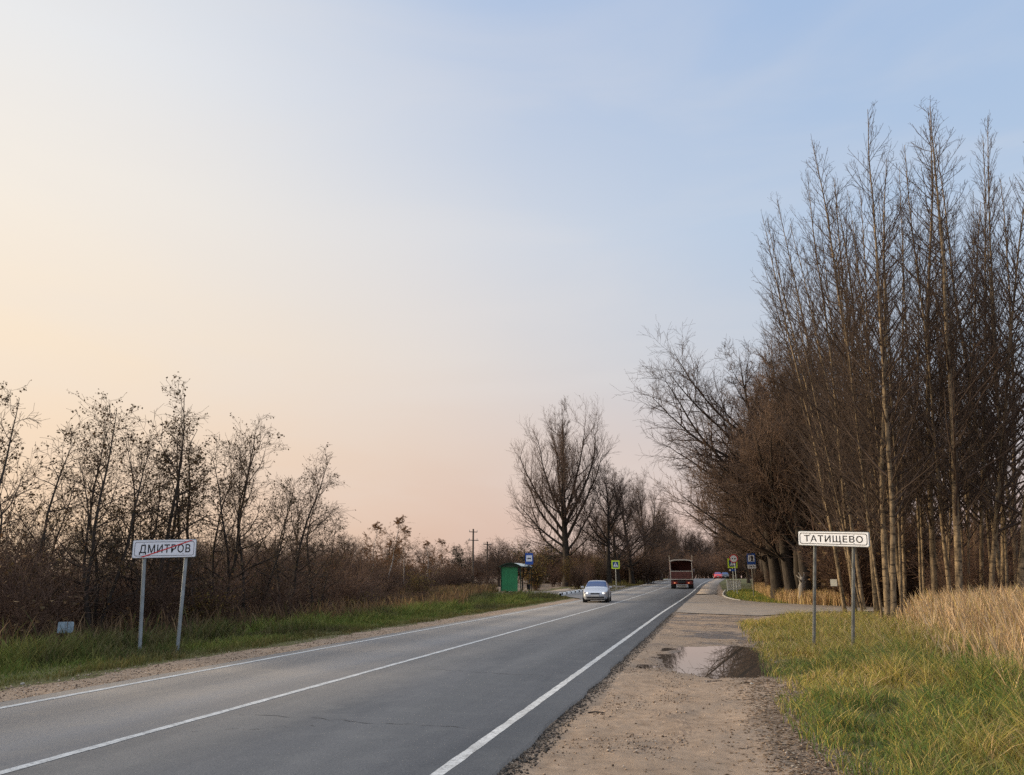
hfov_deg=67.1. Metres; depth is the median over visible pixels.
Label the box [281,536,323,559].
distant tree
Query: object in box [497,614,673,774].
gravel
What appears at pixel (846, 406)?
aspen tree
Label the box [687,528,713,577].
distant tree
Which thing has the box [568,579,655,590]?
avenue grass
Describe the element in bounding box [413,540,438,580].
birch tree
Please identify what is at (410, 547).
distant tree
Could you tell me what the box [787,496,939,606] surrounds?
bare shrub
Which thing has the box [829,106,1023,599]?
aspen tree
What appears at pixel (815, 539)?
place name sign
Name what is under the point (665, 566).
bare shrub
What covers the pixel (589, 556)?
bare shrub
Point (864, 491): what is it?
aspen tree
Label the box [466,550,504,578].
bare shrub
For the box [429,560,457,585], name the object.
bare shrub
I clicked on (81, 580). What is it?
bare shrub
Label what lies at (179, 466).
withered tree
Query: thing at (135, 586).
bare shrub
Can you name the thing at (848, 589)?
bare shrub
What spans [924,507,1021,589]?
bare shrub
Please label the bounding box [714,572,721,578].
red car
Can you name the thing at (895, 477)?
old tree
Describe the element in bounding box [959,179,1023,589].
aspen tree
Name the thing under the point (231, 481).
withered tree
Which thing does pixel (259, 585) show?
bare shrub
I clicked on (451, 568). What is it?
bare shrub
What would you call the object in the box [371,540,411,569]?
distant tree
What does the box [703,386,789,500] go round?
old tree
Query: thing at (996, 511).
aspen tree
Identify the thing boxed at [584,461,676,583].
old tree
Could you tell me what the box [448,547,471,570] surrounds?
distant evergreen
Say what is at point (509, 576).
bus shelter
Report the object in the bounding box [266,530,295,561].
distant tree
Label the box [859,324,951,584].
aspen tree
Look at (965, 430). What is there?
aspen tree
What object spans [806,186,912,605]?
aspen tree
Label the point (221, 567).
bare shrub
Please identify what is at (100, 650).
verge grass
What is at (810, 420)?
aspen tree
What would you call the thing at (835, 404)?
aspen tree
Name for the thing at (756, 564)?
old tree
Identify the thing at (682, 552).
distant tree
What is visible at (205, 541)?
distant tree
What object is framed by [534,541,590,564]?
bare shrub
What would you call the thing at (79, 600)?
bare shrub
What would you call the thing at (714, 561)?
bare shrub
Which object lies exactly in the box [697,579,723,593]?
footpath
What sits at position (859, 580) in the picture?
aspen tree
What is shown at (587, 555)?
old tree
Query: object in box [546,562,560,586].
bare shrub
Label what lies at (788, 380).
aspen tree
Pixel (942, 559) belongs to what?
bare shrub
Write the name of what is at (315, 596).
bare shrub
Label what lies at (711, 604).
side road
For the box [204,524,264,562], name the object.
distant tree
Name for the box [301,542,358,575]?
bare shrub
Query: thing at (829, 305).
aspen tree
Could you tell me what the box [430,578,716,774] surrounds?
road marking
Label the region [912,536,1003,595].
bare shrub
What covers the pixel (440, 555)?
birch tree
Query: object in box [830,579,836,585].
paper notice
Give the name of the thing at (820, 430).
aspen tree
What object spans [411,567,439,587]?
bare shrub
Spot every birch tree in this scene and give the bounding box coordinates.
[358,521,395,574]
[365,515,409,576]
[388,525,423,578]
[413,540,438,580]
[430,539,472,577]
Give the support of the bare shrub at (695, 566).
on the ground at (674, 721)
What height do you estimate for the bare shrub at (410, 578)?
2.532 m
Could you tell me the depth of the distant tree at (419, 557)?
128.78 m
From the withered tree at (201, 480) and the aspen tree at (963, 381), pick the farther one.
the aspen tree at (963, 381)
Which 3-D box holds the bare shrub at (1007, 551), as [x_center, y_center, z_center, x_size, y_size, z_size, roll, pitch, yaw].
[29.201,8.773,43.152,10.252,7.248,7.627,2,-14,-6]
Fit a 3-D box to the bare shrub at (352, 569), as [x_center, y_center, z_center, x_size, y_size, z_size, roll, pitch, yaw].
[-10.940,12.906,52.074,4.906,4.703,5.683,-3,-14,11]
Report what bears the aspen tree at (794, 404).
on the ground at (674, 721)
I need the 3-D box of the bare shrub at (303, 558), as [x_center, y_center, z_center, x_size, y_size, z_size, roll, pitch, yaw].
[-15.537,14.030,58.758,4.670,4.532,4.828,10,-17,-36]
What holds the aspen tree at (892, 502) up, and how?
on the ground at (674, 721)
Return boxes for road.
[0,578,717,774]
[676,594,899,615]
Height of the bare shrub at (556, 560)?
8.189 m
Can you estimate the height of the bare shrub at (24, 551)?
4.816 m
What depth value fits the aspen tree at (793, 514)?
55.13 m
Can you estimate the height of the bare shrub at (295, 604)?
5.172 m
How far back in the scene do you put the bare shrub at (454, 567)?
77.61 m
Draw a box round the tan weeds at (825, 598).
[751,582,919,605]
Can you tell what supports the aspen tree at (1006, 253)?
on the ground at (674, 721)
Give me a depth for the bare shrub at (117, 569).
31.32 m
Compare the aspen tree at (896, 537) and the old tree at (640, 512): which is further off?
the old tree at (640, 512)
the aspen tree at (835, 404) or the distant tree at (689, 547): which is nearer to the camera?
the aspen tree at (835, 404)
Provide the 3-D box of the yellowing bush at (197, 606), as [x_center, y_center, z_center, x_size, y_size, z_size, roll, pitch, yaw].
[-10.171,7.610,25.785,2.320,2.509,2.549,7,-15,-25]
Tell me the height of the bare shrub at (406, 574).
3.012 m
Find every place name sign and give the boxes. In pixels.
[132,539,196,650]
[798,531,869,650]
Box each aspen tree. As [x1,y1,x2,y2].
[751,212,854,614]
[752,217,873,607]
[754,321,840,593]
[759,270,847,600]
[760,193,877,502]
[774,224,872,609]
[777,137,923,614]
[782,166,878,611]
[782,260,876,613]
[789,174,919,499]
[792,150,975,618]
[793,258,896,597]
[796,246,856,522]
[801,181,946,594]
[802,215,880,531]
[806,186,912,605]
[815,100,968,619]
[817,206,898,619]
[823,314,880,551]
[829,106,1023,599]
[835,188,905,577]
[838,166,964,613]
[838,227,910,543]
[850,189,935,619]
[859,209,971,598]
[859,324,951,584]
[861,195,925,585]
[864,96,1023,595]
[872,143,987,594]
[888,208,950,599]
[889,215,994,593]
[889,221,962,539]
[889,346,952,550]
[896,199,1021,564]
[904,130,1018,581]
[911,197,1023,591]
[916,201,1023,576]
[919,208,978,588]
[919,225,993,585]
[919,290,1022,537]
[919,318,979,534]
[924,134,1023,591]
[936,188,1009,592]
[937,378,1019,543]
[938,109,1023,585]
[945,175,1023,587]
[955,141,1023,594]
[957,225,1022,571]
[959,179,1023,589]
[961,227,1023,583]
[1003,248,1023,433]
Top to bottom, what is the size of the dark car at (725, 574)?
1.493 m
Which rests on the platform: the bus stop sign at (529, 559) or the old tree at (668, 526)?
the bus stop sign at (529, 559)
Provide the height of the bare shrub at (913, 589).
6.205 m
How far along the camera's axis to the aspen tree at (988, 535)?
32.92 m
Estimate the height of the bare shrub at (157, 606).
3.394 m
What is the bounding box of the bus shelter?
[499,563,532,592]
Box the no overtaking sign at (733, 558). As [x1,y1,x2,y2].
[729,554,737,593]
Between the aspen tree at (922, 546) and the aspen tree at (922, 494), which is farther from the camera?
the aspen tree at (922, 494)
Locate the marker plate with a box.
[57,622,73,638]
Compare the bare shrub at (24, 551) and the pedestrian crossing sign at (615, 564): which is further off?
the pedestrian crossing sign at (615, 564)
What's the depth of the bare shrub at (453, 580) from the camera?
68.26 m
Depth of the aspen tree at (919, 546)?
33.74 m
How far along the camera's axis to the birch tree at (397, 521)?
60.01 m
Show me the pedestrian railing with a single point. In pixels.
(730, 586)
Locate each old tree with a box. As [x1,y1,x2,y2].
[506,393,620,586]
[556,456,660,584]
[571,537,601,570]
[580,477,639,583]
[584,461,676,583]
[613,321,848,598]
[620,466,668,582]
[639,479,680,581]
[641,316,874,595]
[649,363,775,591]
[655,496,678,579]
[664,513,683,578]
[667,358,835,553]
[675,359,822,571]
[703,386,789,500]
[704,420,764,583]
[705,512,758,582]
[707,541,752,582]
[708,322,905,550]
[712,347,908,588]
[713,349,810,586]
[718,335,886,591]
[725,337,840,594]
[822,350,942,592]
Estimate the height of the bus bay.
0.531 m
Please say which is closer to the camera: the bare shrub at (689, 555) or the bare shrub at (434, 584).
the bare shrub at (434, 584)
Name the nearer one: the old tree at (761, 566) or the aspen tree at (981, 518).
the aspen tree at (981, 518)
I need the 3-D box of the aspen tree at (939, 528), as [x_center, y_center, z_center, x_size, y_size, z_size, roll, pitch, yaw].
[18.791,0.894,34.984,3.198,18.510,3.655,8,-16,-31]
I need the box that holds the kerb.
[559,585,614,595]
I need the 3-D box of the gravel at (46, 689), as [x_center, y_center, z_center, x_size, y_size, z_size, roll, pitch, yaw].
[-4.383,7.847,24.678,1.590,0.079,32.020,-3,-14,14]
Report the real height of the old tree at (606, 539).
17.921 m
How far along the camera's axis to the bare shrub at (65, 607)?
21.87 m
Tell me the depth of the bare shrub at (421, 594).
46.65 m
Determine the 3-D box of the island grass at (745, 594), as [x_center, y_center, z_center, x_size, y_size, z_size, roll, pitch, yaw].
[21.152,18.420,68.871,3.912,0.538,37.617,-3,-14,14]
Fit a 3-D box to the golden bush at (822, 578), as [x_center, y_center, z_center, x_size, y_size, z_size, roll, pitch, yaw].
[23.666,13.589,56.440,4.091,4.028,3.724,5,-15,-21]
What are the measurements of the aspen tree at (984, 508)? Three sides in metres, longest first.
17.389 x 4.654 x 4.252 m
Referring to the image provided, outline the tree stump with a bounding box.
[796,572,805,603]
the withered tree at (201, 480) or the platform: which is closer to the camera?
the withered tree at (201, 480)
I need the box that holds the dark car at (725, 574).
[722,572,729,578]
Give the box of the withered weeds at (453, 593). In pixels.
[0,582,498,650]
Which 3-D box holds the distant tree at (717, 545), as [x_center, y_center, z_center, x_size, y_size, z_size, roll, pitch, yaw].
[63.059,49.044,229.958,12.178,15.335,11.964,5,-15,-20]
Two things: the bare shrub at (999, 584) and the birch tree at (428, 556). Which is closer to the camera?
the bare shrub at (999, 584)
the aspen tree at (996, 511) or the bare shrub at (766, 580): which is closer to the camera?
the aspen tree at (996, 511)
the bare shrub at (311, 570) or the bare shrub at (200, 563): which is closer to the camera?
the bare shrub at (200, 563)
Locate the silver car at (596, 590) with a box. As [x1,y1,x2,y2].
[581,580,611,602]
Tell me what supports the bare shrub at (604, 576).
on the ground at (674, 721)
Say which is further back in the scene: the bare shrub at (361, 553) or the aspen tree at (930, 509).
the bare shrub at (361, 553)
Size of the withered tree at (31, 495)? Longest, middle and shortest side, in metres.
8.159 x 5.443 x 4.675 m
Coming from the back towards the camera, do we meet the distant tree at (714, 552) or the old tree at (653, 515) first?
the distant tree at (714, 552)
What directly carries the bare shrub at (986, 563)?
on the ground at (674, 721)
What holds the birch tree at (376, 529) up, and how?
on the ground at (674, 721)
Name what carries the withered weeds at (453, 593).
on the ground at (674, 721)
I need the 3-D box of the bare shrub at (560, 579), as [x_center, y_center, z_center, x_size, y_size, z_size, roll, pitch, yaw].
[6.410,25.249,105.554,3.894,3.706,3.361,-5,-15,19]
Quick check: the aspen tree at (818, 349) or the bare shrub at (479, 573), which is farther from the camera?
the bare shrub at (479, 573)
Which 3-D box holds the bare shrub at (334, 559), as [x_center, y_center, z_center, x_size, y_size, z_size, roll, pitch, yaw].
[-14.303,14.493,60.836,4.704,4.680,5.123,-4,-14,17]
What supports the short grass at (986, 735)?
on the ground at (674, 721)
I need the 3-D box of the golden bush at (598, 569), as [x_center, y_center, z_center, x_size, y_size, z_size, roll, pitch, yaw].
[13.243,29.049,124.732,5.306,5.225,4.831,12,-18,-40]
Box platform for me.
[492,586,624,594]
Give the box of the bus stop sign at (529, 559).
[525,553,532,592]
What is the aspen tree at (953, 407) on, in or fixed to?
on the ground at (674, 721)
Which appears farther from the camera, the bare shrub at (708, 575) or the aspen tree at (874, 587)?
the bare shrub at (708, 575)
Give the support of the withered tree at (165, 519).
on the ground at (674, 721)
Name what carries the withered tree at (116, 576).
on the ground at (674, 721)
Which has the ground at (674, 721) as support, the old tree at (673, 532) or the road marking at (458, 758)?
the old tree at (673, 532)
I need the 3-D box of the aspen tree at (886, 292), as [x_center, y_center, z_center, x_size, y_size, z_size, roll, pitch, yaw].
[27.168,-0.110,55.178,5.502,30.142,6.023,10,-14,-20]
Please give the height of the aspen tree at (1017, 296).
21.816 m
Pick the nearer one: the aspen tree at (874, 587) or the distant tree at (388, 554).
the aspen tree at (874, 587)
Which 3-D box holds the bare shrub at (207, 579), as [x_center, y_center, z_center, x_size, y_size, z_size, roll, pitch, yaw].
[-11.517,7.002,26.076,5.320,4.403,4.593,3,-14,-11]
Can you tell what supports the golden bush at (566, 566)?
on the ground at (674, 721)
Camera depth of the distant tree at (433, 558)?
124.29 m
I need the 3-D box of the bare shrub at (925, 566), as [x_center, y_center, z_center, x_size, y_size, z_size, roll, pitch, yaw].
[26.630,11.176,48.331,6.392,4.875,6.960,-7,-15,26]
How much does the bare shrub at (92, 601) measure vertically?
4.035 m
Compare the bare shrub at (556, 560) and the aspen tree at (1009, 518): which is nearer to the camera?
the aspen tree at (1009, 518)
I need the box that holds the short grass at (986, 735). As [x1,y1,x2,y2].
[735,607,1023,774]
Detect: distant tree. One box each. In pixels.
[190,531,212,559]
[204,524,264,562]
[245,536,283,554]
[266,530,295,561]
[281,526,325,559]
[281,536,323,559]
[308,539,351,559]
[314,530,372,568]
[336,535,371,561]
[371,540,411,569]
[375,543,409,564]
[385,537,424,572]
[410,543,444,571]
[413,546,447,571]
[450,541,478,569]
[471,538,526,586]
[488,546,519,576]
[667,531,693,558]
[679,526,699,553]
[679,531,706,558]
[680,532,708,559]
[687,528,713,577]
[693,532,712,577]
[702,537,723,563]
[706,533,723,556]
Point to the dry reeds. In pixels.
(985, 613)
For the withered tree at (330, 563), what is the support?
on the ground at (674, 721)
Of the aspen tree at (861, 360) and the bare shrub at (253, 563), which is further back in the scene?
the bare shrub at (253, 563)
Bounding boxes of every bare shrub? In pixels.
[0,510,94,643]
[0,521,82,588]
[0,525,101,647]
[0,541,115,642]
[3,574,89,631]
[10,541,125,613]
[35,566,130,637]
[50,548,136,633]
[54,546,174,631]
[73,542,197,617]
[79,555,206,631]
[80,547,201,621]
[117,538,254,625]
[124,518,231,621]
[168,573,249,624]
[178,551,245,594]
[201,553,247,598]
[208,543,299,610]
[210,549,239,580]
[217,550,295,614]
[221,538,342,614]
[229,529,345,612]
[231,565,313,621]
[250,541,295,565]
[280,575,334,612]
[282,546,336,574]
[282,548,335,599]
[284,537,348,596]
[296,569,346,609]
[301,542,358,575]
[311,546,361,595]
[312,537,378,612]
[317,551,385,597]
[322,542,401,603]
[327,564,395,605]
[330,534,383,575]
[338,563,388,605]
[343,562,388,591]
[369,557,410,595]
[378,584,423,605]
[394,573,421,589]
[395,567,424,587]
[401,568,423,586]
[401,581,447,601]
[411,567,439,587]
[414,561,446,589]
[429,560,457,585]
[431,555,465,579]
[432,558,467,580]
[436,565,470,586]
[440,555,476,585]
[459,564,486,584]
[465,552,499,582]
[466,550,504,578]
[467,536,540,581]
[477,568,500,586]
[512,533,579,582]
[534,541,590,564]
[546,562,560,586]
[549,561,562,585]
[557,552,598,575]
[564,556,595,588]
[570,547,605,571]
[570,557,599,586]
[597,563,614,580]
[603,541,662,582]
[622,545,674,580]
[624,545,675,583]
[635,542,685,580]
[655,546,674,580]
[681,547,714,577]
[686,553,718,578]
[688,557,702,574]
[700,562,715,577]
[704,552,742,578]
[705,549,725,578]
[707,544,749,578]
[710,547,744,578]
[745,566,764,585]
[757,569,770,586]
[776,520,926,606]
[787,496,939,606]
[805,509,939,605]
[835,508,965,597]
[855,518,979,605]
[864,509,987,597]
[906,520,990,591]
[908,533,972,593]
[911,495,1021,554]
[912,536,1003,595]
[912,552,971,597]
[915,524,1011,575]
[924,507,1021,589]
[936,508,1019,589]
[950,559,1015,595]
[954,490,1021,581]
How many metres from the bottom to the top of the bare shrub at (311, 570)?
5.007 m
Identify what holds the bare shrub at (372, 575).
on the ground at (674, 721)
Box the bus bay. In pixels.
[561,586,634,598]
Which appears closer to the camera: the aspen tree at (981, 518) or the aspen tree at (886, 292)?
the aspen tree at (981, 518)
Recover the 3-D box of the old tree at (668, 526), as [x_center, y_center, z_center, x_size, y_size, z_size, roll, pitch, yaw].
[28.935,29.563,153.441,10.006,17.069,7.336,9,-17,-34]
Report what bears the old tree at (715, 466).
on the ground at (674, 721)
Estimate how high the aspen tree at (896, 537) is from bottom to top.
20.172 m
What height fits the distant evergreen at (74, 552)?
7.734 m
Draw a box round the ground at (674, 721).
[0,578,1023,774]
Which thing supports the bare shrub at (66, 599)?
on the ground at (674, 721)
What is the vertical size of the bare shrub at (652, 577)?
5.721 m
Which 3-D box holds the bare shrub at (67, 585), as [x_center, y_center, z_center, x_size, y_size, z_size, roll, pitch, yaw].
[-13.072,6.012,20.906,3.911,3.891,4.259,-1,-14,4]
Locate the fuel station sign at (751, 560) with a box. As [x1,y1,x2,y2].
[747,553,755,595]
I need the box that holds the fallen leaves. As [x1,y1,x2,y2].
[700,640,896,774]
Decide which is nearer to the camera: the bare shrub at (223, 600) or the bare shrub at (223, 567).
the bare shrub at (223, 600)
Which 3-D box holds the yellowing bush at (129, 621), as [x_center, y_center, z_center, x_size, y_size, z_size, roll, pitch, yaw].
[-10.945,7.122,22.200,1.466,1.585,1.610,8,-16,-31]
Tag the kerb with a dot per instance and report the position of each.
(568, 592)
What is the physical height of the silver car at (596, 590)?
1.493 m
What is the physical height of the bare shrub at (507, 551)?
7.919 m
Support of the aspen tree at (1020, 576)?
on the ground at (674, 721)
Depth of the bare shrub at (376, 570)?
51.48 m
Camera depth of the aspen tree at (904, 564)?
31.25 m
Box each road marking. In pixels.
[0,580,659,708]
[0,584,670,774]
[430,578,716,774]
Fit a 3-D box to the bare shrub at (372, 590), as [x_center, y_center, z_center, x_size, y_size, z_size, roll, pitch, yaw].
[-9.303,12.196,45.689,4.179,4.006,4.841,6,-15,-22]
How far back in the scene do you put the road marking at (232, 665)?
14.41 m
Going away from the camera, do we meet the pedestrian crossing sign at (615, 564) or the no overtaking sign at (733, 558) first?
the no overtaking sign at (733, 558)
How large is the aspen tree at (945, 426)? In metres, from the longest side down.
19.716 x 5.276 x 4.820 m
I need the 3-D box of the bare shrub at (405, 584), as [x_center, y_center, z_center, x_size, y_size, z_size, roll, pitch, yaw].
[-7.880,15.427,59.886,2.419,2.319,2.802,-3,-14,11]
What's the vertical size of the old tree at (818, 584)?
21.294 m
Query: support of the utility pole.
on the ground at (674, 721)
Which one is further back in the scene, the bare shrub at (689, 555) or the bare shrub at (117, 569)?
the bare shrub at (689, 555)
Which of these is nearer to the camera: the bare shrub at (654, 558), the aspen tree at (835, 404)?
the aspen tree at (835, 404)
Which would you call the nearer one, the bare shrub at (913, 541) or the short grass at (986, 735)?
the short grass at (986, 735)
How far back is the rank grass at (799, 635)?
20.08 m
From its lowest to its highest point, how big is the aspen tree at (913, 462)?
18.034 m
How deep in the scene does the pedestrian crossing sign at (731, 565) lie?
77.92 m
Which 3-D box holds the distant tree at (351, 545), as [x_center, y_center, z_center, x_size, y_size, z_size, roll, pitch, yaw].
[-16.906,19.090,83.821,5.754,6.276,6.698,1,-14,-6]
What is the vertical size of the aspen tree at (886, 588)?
18.394 m
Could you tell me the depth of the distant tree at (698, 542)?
243.88 m
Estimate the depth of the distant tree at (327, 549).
73.42 m
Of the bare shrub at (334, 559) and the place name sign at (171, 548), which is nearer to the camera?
the place name sign at (171, 548)
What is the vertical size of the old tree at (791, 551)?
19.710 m
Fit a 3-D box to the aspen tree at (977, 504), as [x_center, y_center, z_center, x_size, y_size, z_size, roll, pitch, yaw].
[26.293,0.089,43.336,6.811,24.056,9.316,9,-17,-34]
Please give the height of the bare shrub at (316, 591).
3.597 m
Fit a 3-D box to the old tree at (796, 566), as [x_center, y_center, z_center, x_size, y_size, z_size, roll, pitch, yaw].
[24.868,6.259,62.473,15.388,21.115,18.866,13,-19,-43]
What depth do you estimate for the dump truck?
90.60 m
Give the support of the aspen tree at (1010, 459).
on the ground at (674, 721)
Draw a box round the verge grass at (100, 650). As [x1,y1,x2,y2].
[0,589,569,686]
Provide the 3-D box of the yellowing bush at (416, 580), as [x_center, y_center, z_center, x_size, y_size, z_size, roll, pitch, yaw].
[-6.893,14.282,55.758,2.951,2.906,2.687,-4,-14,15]
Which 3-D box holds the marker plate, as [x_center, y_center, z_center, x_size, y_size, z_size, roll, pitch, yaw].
[-10.797,6.225,18.573,0.340,1.124,0.055,5,-15,-20]
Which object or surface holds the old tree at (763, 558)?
on the ground at (674, 721)
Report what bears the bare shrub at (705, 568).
on the ground at (674, 721)
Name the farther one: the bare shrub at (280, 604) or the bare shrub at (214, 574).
the bare shrub at (214, 574)
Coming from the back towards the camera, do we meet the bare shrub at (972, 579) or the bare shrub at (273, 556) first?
the bare shrub at (273, 556)
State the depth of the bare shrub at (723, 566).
197.29 m
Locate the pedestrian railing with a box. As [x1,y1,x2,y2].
[726,579,740,591]
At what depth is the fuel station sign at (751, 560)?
65.43 m
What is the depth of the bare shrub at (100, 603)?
24.46 m
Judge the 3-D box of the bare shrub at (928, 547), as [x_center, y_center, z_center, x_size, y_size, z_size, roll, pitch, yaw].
[27.215,10.599,48.909,8.752,6.298,8.466,-7,-15,25]
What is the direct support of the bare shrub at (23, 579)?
on the ground at (674, 721)
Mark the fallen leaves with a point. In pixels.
(789, 747)
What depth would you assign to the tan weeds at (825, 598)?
51.13 m
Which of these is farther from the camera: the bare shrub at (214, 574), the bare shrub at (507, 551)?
the bare shrub at (507, 551)
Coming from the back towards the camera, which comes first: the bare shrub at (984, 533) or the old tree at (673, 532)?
the old tree at (673, 532)
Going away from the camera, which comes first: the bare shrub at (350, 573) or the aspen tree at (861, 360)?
the aspen tree at (861, 360)
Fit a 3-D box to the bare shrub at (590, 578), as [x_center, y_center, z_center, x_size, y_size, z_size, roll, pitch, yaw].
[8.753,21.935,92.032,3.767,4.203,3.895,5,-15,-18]
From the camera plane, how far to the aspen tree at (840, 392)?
51.92 m
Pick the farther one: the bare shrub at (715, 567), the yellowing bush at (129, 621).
the bare shrub at (715, 567)
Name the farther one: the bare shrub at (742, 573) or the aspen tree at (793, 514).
the bare shrub at (742, 573)
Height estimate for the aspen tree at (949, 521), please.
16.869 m
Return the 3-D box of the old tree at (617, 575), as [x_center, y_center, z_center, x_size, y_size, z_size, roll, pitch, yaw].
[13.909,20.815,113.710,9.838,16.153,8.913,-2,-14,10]
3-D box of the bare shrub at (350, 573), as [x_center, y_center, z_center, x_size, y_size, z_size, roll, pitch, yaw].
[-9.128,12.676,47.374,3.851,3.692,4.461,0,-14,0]
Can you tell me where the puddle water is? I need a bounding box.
[636,646,793,687]
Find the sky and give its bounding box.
[0,0,1023,577]
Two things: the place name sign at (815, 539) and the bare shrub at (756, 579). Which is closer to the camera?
the place name sign at (815, 539)
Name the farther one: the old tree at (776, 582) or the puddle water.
the old tree at (776, 582)
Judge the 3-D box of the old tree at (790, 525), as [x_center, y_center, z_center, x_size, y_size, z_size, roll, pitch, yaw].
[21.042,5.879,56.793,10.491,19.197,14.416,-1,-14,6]
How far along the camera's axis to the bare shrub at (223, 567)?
50.00 m
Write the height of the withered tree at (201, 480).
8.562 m
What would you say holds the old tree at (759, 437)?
on the ground at (674, 721)
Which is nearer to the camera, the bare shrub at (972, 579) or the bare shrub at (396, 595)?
the bare shrub at (972, 579)
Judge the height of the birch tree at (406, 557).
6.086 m
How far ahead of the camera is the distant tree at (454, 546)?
130.10 m
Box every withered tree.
[0,380,118,623]
[2,463,111,608]
[5,391,182,639]
[19,390,191,629]
[48,371,232,617]
[115,411,239,620]
[153,413,319,617]
[193,413,328,613]
[239,442,358,613]
[271,458,371,610]
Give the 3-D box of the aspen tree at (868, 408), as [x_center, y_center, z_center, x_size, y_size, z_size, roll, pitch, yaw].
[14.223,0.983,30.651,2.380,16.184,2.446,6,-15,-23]
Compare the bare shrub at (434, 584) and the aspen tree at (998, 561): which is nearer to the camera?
the aspen tree at (998, 561)
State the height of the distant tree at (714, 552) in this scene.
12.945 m
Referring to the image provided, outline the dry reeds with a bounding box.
[872,577,1023,691]
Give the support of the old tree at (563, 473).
on the ground at (674, 721)
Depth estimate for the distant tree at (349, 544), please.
110.77 m
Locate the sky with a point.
(399, 234)
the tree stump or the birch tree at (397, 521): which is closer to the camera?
the tree stump
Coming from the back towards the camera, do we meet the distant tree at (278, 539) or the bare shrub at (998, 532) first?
the distant tree at (278, 539)
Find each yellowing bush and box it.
[105,610,156,634]
[175,578,241,623]
[399,565,439,593]
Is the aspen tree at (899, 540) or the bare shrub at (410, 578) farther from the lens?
the bare shrub at (410, 578)
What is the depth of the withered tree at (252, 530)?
29.72 m
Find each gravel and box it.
[0,611,505,701]
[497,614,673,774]
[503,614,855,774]
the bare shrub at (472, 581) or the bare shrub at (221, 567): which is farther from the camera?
the bare shrub at (472, 581)
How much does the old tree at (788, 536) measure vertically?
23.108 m
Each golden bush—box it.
[510,541,559,590]
[556,554,587,586]
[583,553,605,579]
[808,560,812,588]
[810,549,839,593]
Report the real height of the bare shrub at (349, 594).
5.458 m
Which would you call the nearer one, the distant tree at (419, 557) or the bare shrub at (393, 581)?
the bare shrub at (393, 581)
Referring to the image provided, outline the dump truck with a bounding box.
[669,559,694,588]
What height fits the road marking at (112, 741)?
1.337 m
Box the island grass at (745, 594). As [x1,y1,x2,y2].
[727,588,788,603]
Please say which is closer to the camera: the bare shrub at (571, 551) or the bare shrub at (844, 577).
the bare shrub at (844, 577)
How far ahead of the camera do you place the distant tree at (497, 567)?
104.68 m
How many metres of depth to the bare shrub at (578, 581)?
84.33 m
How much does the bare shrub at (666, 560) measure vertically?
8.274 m
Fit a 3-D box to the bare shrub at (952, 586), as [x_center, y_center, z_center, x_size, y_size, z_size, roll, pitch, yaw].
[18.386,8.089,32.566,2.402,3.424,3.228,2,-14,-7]
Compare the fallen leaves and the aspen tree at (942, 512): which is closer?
the fallen leaves
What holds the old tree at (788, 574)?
on the ground at (674, 721)
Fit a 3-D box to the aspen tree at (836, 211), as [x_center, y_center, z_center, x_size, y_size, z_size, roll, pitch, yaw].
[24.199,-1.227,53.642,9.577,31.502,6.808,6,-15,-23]
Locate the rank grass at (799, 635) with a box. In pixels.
[773,614,999,656]
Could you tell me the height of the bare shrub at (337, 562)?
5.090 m
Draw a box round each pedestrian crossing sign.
[611,560,619,588]
[727,558,737,591]
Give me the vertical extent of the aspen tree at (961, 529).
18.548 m
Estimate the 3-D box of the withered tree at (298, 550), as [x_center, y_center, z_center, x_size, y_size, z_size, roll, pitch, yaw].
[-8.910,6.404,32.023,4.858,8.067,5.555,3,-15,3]
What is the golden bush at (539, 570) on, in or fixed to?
on the ground at (674, 721)
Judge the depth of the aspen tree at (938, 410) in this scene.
40.98 m
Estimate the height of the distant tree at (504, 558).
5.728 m
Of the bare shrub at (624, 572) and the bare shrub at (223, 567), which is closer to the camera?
the bare shrub at (223, 567)
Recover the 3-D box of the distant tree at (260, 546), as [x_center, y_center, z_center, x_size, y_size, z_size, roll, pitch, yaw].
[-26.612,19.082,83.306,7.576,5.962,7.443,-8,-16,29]
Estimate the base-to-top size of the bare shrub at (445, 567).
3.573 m
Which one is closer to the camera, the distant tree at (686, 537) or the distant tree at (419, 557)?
the distant tree at (419, 557)
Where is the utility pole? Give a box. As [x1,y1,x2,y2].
[469,529,478,577]
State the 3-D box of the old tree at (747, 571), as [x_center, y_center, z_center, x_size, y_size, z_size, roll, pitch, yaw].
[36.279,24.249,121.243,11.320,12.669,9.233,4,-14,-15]
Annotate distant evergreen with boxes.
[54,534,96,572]
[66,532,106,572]
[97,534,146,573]
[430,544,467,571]
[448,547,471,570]
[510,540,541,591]
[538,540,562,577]
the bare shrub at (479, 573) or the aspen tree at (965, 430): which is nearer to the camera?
the aspen tree at (965, 430)
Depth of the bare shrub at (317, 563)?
51.51 m
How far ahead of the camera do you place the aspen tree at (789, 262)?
61.12 m
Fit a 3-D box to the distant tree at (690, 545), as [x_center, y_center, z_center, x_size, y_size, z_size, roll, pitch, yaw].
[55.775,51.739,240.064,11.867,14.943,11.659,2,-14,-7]
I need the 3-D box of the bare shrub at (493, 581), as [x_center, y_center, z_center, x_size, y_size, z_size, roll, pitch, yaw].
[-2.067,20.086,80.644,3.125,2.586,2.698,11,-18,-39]

